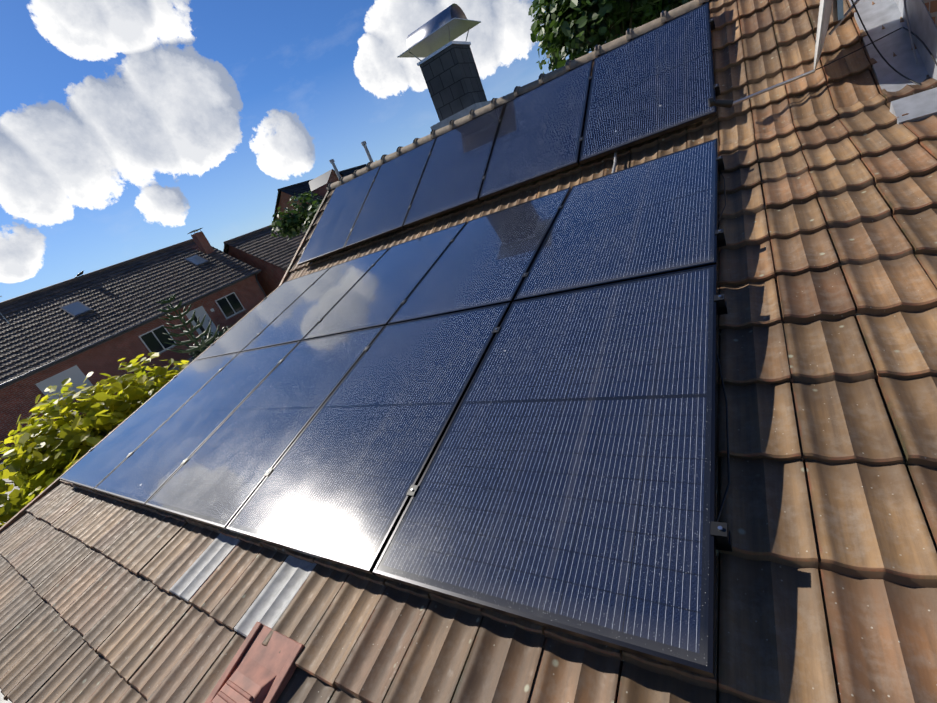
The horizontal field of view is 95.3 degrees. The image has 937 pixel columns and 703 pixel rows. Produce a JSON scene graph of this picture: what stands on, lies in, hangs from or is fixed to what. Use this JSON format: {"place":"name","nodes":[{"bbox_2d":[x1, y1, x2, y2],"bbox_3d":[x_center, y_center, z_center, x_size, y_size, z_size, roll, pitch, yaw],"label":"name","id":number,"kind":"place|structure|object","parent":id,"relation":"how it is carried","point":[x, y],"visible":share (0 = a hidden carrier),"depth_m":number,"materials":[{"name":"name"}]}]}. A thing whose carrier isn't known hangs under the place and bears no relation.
{"place":"outdoors","nodes":[
{"label":"outdoors","id":0,"kind":"place"},
{"bbox_2d":[0,689,11,702],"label":"roof gutter","id":1,"kind":"object","parent":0,"point":[2,700],"depth_m":2.49,"materials":[{"name":"white"}]},
{"bbox_2d":[0,357,194,523],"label":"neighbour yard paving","id":2,"kind":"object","parent":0,"point":[190,360],"depth_m":17.38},
{"bbox_2d":[156,294,219,352],"bbox_3d":[-12.835,-0.874,19.680,2.513,3.600,2.346,-7,27,35],"label":"monkey puzzle tree","id":3,"kind":"object","parent":2,"relation":"on","point":[192,329],"visible":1,"depth_m":19.45,"materials":[{"name":"green plant"}]},
{"bbox_2d":[186,325,232,359],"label":"hedge leaves","id":4,"kind":"object","parent":2,"relation":"on","point":[195,354],"visible":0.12,"depth_m":23.11,"materials":[{"name":"green plant"}]},
{"bbox_2d":[269,191,322,238],"bbox_3d":[-7.591,-5.822,23.036,4.136,5.885,3.960,-7,27,35],"label":"young tree","id":5,"kind":"object","parent":2,"relation":"on","point":[291,226],"depth_m":22.10,"materials":[{"name":"green plant"}]},
{"bbox_2d":[0,190,330,531],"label":"roof verge","id":6,"kind":"structure","parent":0,"point":[20,513],"depth_m":5.34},
{"bbox_2d":[223,243,228,253],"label":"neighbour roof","id":7,"kind":"structure","parent":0,"point":[226,249],"depth_m":30.96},
{"bbox_2d":[0,0,605,301],"label":"sky","id":8,"kind":"structure","parent":0,"point":[129,128],"materials":[{"name":"blue"}]},
{"bbox_2d":[312,171,341,196],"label":"neighbour dormer walls","id":9,"kind":"structure","parent":0,"point":[322,190],"depth_m":42.84,"materials":[{"name":"red brick"}]},
{"bbox_2d":[308,169,344,190],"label":"neighbour dormer roof","id":10,"kind":"structure","parent":9,"relation":"on","point":[318,182],"depth_m":43.26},
{"bbox_2d":[420,44,486,120],"bbox_3d":[-0.038,-3.570,6.529,0.600,1.730,0.520,-7,27,35],"label":"chimney","id":11,"kind":"object","parent":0,"point":[450,73],"visible":0.36,"depth_m":6.16,"materials":[{"name":"grey tile"}]},
{"bbox_2d":[397,3,480,65],"bbox_3d":[-0.430,-4.510,6.129,1.040,0.458,0.800,-7,27,35],"label":"chimney cap","id":12,"kind":"object","parent":11,"relation":"on","point":[438,33],"visible":0.9,"depth_m":6.01,"materials":[{"name":"silver metal"}]},
{"bbox_2d":[0,77,936,702],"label":"lower roof tiles","id":13,"kind":"object","parent":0,"point":[826,579],"visible":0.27,"depth_m":1.60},
{"bbox_2d":[284,0,928,281],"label":"roof tiles","id":14,"kind":"object","parent":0,"point":[758,45],"visible":0.23,"depth_m":3.58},
{"bbox_2d":[326,0,708,190],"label":"roof ridge tiles","id":15,"kind":"object","parent":14,"relation":"on","point":[640,30],"visible":0.92,"depth_m":5.44,"materials":[{"name":"brown ceramic"}]},
{"bbox_2d":[327,11,663,185],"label":"ridge tile clips","id":16,"kind":"object","parent":15,"relation":"attached to","point":[470,111],"visible":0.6,"depth_m":6.21,"materials":[{"name":"grey metal"}]},
{"bbox_2d":[718,169,725,221],"bbox_3d":[1.587,-1.007,2.686,0.052,0.184,0.884,-7,27,35],"label":"cable","id":17,"kind":"object","parent":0,"point":[724,195],"visible":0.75,"depth_m":2.67,"materials":[{"name":"black rubber"}]},
{"bbox_2d":[716,352,729,521],"bbox_3d":[0.889,0.235,1.504,0.047,0.163,0.786,-7,27,35],"label":"cable","id":18,"kind":"object","parent":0,"point":[728,470],"visible":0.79,"depth_m":1.44,"materials":[{"name":"black rubber"}]},
{"bbox_2d":[849,0,936,124],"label":"party wall lead flashing","id":19,"kind":"object","parent":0,"point":[878,14],"visible":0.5,"depth_m":2.82,"materials":[{"name":"grey metal"}]},
{"label":"ground","id":20,"kind":"structure","parent":0,"visible":0},
{"bbox_2d":[0,352,189,527],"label":"golden shrub","id":21,"kind":"object","parent":20,"relation":"on","point":[60,442],"depth_m":6.46,"materials":[{"name":"yellow plant"}]},
{"bbox_2d":[0,275,265,461],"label":"neighbour walls","id":22,"kind":"structure","parent":20,"relation":"on","point":[18,398],"depth_m":22.64,"materials":[{"name":"brown brick"}]},
{"bbox_2d":[0,239,193,305],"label":"roof ridge","id":23,"kind":"structure","parent":22,"relation":"on","point":[88,274],"depth_m":25.59,"materials":[{"name":"tile"}]},
{"bbox_2d":[0,241,258,383],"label":"neighbour roof","id":24,"kind":"structure","parent":22,"relation":"on","point":[41,329],"depth_m":23.91,"materials":[{"name":"grey tile"}]},
{"bbox_2d":[60,254,209,316],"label":"skylights","id":25,"kind":"object","parent":24,"relation":"in","point":[76,308],"visible":0.9,"depth_m":23.30,"materials":[{"name":"glass"}]},
{"bbox_2d":[191,231,213,253],"bbox_3d":[-18.241,-7.137,29.657,0.600,2.250,0.550,-7,27,35],"label":"neighbour chimney","id":26,"kind":"object","parent":24,"relation":"on","point":[201,241],"visible":0.64,"depth_m":29.32,"materials":[{"name":"red brick"}]},
{"bbox_2d":[0,269,266,388],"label":"gutter","id":27,"kind":"object","parent":22,"relation":"attached to","point":[63,358],"visible":0.88,"depth_m":22.25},
{"bbox_2d":[35,292,246,405],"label":"windows","id":28,"kind":"structure","parent":22,"relation":"in","point":[230,305],"depth_m":24.18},
{"bbox_2d":[228,246,288,295],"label":"neighbour walls","id":29,"kind":"structure","parent":20,"relation":"on","point":[270,277],"depth_m":30.51,"materials":[{"name":"brown brick"}]},
{"bbox_2d":[227,218,306,267],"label":"neighbour roof","id":30,"kind":"structure","parent":29,"relation":"on","point":[266,246],"depth_m":30.83,"materials":[{"name":"grey tile"}]},
{"bbox_2d":[223,225,288,270],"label":"roof ridge","id":31,"kind":"structure","parent":30,"relation":"on","point":[248,234],"depth_m":31.39,"materials":[{"name":"ceramic"}]},
{"bbox_2d":[276,191,309,219],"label":"neighbour walls","id":32,"kind":"structure","parent":20,"relation":"on","point":[284,199],"depth_m":43.08,"materials":[{"name":"red brick"}]},
{"bbox_2d":[273,191,280,221],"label":"fascia board","id":33,"kind":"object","parent":32,"relation":"on","point":[277,201],"depth_m":43.61,"materials":[{"name":"black wood"}]},
{"bbox_2d":[279,165,365,203],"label":"neighbour roof","id":34,"kind":"structure","parent":32,"relation":"on","point":[296,190],"depth_m":43.23,"materials":[{"name":"black tile"}]},
{"bbox_2d":[277,164,365,191],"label":"roof ridge","id":35,"kind":"structure","parent":34,"relation":"on","point":[314,178],"depth_m":44.90,"materials":[{"name":"brown ceramic"}]},
{"bbox_2d":[528,0,673,72],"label":"tree","id":36,"kind":"object","parent":20,"relation":"on","point":[562,32],"depth_m":20.38,"materials":[{"name":"green plant"}]},
{"bbox_2d":[646,0,691,17],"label":"tree","id":37,"kind":"object","parent":20,"relation":"on","point":[672,5],"depth_m":22.53,"materials":[{"name":"green plant"}]},
{"bbox_3d":[2.014,-0.045,6.110,8.510,2.534,10.950,-7,27,35],"label":"house","id":38,"kind":"object","parent":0,"visible":0},
{"bbox_3d":[1.183,-1.771,5.438,8.760,2.962,11.562,-7,27,35],"label":"roof","id":39,"kind":"object","parent":38,"relation":"attached to","visible":0},
{"bbox_2d":[59,353,238,490],"bbox_3d":[-3.321,0.655,4.517,1.134,0.035,1.722,-7,39,35],"label":"solar panel","id":40,"kind":"object","parent":39,"relation":"on","point":[98,464],"visible":0.81,"depth_m":4.39,"materials":[{"name":"blue"}]},
{"bbox_2d":[94,341,299,505],"bbox_3d":[-2.384,0.546,3.852,1.134,0.035,1.722,-7,39,35],"label":"solar panel","id":41,"kind":"object","parent":39,"relation":"on","point":[146,470],"visible":0.83,"depth_m":3.71,"materials":[{"name":"blue"}]},
{"bbox_2d":[205,622,303,702],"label":"roof vent tile","id":42,"kind":"object","parent":39,"relation":"on","point":[256,671],"visible":0.96,"depth_m":1.63,"materials":[{"name":"ceramic"}]},
{"bbox_2d":[195,267,330,359],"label":"solar panel","id":43,"kind":"object","parent":39,"relation":"on","point":[239,336],"visible":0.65,"depth_m":5.52,"materials":[{"name":"blue"}]},
{"bbox_2d":[146,326,384,530],"bbox_3d":[-1.447,0.438,3.187,1.134,0.035,1.722,-7,39,35],"label":"solar panel","id":44,"kind":"object","parent":39,"relation":"on","point":[217,478],"visible":0.88,"depth_m":3.01,"materials":[{"name":"blue"}]},
{"bbox_2d":[242,247,389,351],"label":"solar panel","id":45,"kind":"object","parent":39,"relation":"on","point":[321,297],"visible":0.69,"depth_m":4.84,"materials":[{"name":"blue"}]},
{"bbox_2d":[329,141,372,178],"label":"vent pipes","id":46,"kind":"object","parent":39,"relation":"on","point":[364,145],"visible":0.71,"depth_m":7.66,"materials":[{"name":"grey metal"}]},
{"bbox_2d":[226,303,510,574],"bbox_3d":[-0.510,0.329,2.522,1.134,0.035,1.722,-7,39,35],"label":"solar panel","id":47,"kind":"object","parent":39,"relation":"on","point":[346,473],"visible":0.88,"depth_m":2.30,"materials":[{"name":"blue"}]},
{"bbox_2d":[302,222,466,340],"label":"solar panel","id":48,"kind":"object","parent":39,"relation":"on","point":[382,288],"visible":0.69,"depth_m":4.16,"materials":[{"name":"blue"}]},
{"bbox_2d":[89,294,731,551],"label":"clamps","id":49,"kind":"object","parent":39,"relation":"on","point":[720,532],"visible":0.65,"depth_m":1.21,"materials":[{"name":"silver metal"}]},
{"bbox_2d":[430,100,490,129],"bbox_3d":[0.099,-3.225,6.666,0.840,0.940,0.740,-7,27,35],"label":"chimney flashing","id":50,"kind":"object","parent":39,"relation":"on","point":[454,117],"visible":0.21,"depth_m":6.20,"materials":[{"name":"grey metal"}]},
{"bbox_2d":[210,156,725,345],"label":"clamps","id":51,"kind":"object","parent":39,"relation":"on","point":[719,233],"visible":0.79,"depth_m":2.90,"materials":[{"name":"metal"}]},
{"bbox_2d":[388,187,570,324],"bbox_3d":[0.145,-0.840,3.635,1.134,0.035,1.722,-7,39,35],"label":"solar panel","id":52,"kind":"object","parent":39,"relation":"on","point":[485,260],"visible":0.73,"depth_m":3.48,"materials":[{"name":"blue"}]},
{"bbox_2d":[303,18,720,249],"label":"clamps","id":53,"kind":"object","parent":39,"relation":"on","point":[715,86],"visible":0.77,"depth_m":4.00,"materials":[{"name":"grey metal"}]},
{"bbox_2d":[297,166,380,265],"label":"solar panel","id":54,"kind":"object","parent":53,"relation":"on","point":[335,224],"visible":0.92,"depth_m":6.71,"materials":[{"name":"blue"}]},
{"bbox_2d":[344,138,435,248],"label":"solar panel","id":55,"kind":"object","parent":53,"relation":"on","point":[389,199],"visible":0.92,"depth_m":6.04,"materials":[{"name":"blue"}]},
{"bbox_2d":[403,104,504,226],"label":"solar panel","id":56,"kind":"object","parent":53,"relation":"on","point":[455,170],"visible":0.94,"depth_m":5.37,"materials":[{"name":"blue"}]},
{"bbox_2d":[479,60,593,199],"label":"solar panel","id":57,"kind":"object","parent":53,"relation":"on","point":[540,131],"visible":1,"depth_m":4.70,"materials":[{"name":"blue"}]},
{"bbox_2d":[579,2,716,163],"bbox_3d":[1.704,-2.596,4.116,1.134,0.037,1.722,-7,57,35],"label":"solar panel","id":58,"kind":"object","parent":53,"relation":"on","point":[655,82],"visible":1,"depth_m":4.03,"materials":[{"name":"blue"}]},
{"bbox_2d":[373,264,716,677],"bbox_3d":[0.427,0.221,1.857,1.134,0.035,1.722,-7,39,35],"label":"solar panel","id":59,"kind":"object","parent":39,"relation":"on","point":[567,484],"visible":0.98,"depth_m":1.56,"materials":[{"name":"blue"}]},
{"bbox_2d":[612,152,616,172],"bbox_3d":[1.268,-1.645,3.751,0.032,0.330,0.813,-8,26,32],"label":"roof hook","id":60,"kind":"object","parent":39,"relation":"on","point":[615,162],"visible":0.38,"depth_m":3.84,"materials":[{"name":"grey metal"}]},
{"bbox_2d":[514,138,717,301],"bbox_3d":[1.082,-0.948,2.970,1.134,0.035,1.722,-7,39,35],"label":"solar panel","id":61,"kind":"object","parent":39,"relation":"on","point":[656,216],"visible":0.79,"depth_m":2.78,"materials":[{"name":"blue"}]},
{"bbox_2d":[708,0,858,107],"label":"satellite dish","id":62,"kind":"object","parent":39,"relation":"on","point":[825,7],"visible":1,"depth_m":2.95,"materials":[{"name":"silver metal"}]},
{"bbox_2d":[815,27,936,70],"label":"cable","id":63,"kind":"object","parent":39,"relation":"on","point":[923,43],"visible":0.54,"depth_m":2.95,"materials":[{"name":"black rubber"}]},
{"bbox_2d":[851,0,920,85],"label":"black cable","id":64,"kind":"object","parent":39,"relation":"attached to","point":[880,54],"visible":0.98,"depth_m":2.83,"materials":[{"name":"black plastic"}]},
{"bbox_2d":[923,0,936,26],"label":"brick party wall","id":65,"kind":"structure","parent":39,"relation":"on","point":[931,6],"depth_m":2.55,"materials":[{"name":"red brick"}]},
{"bbox_2d":[903,0,918,63],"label":"grey cable","id":66,"kind":"object","parent":65,"relation":"attached to","point":[910,34],"visible":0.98,"depth_m":2.81,"materials":[{"name":"grey plastic"}]}
]}

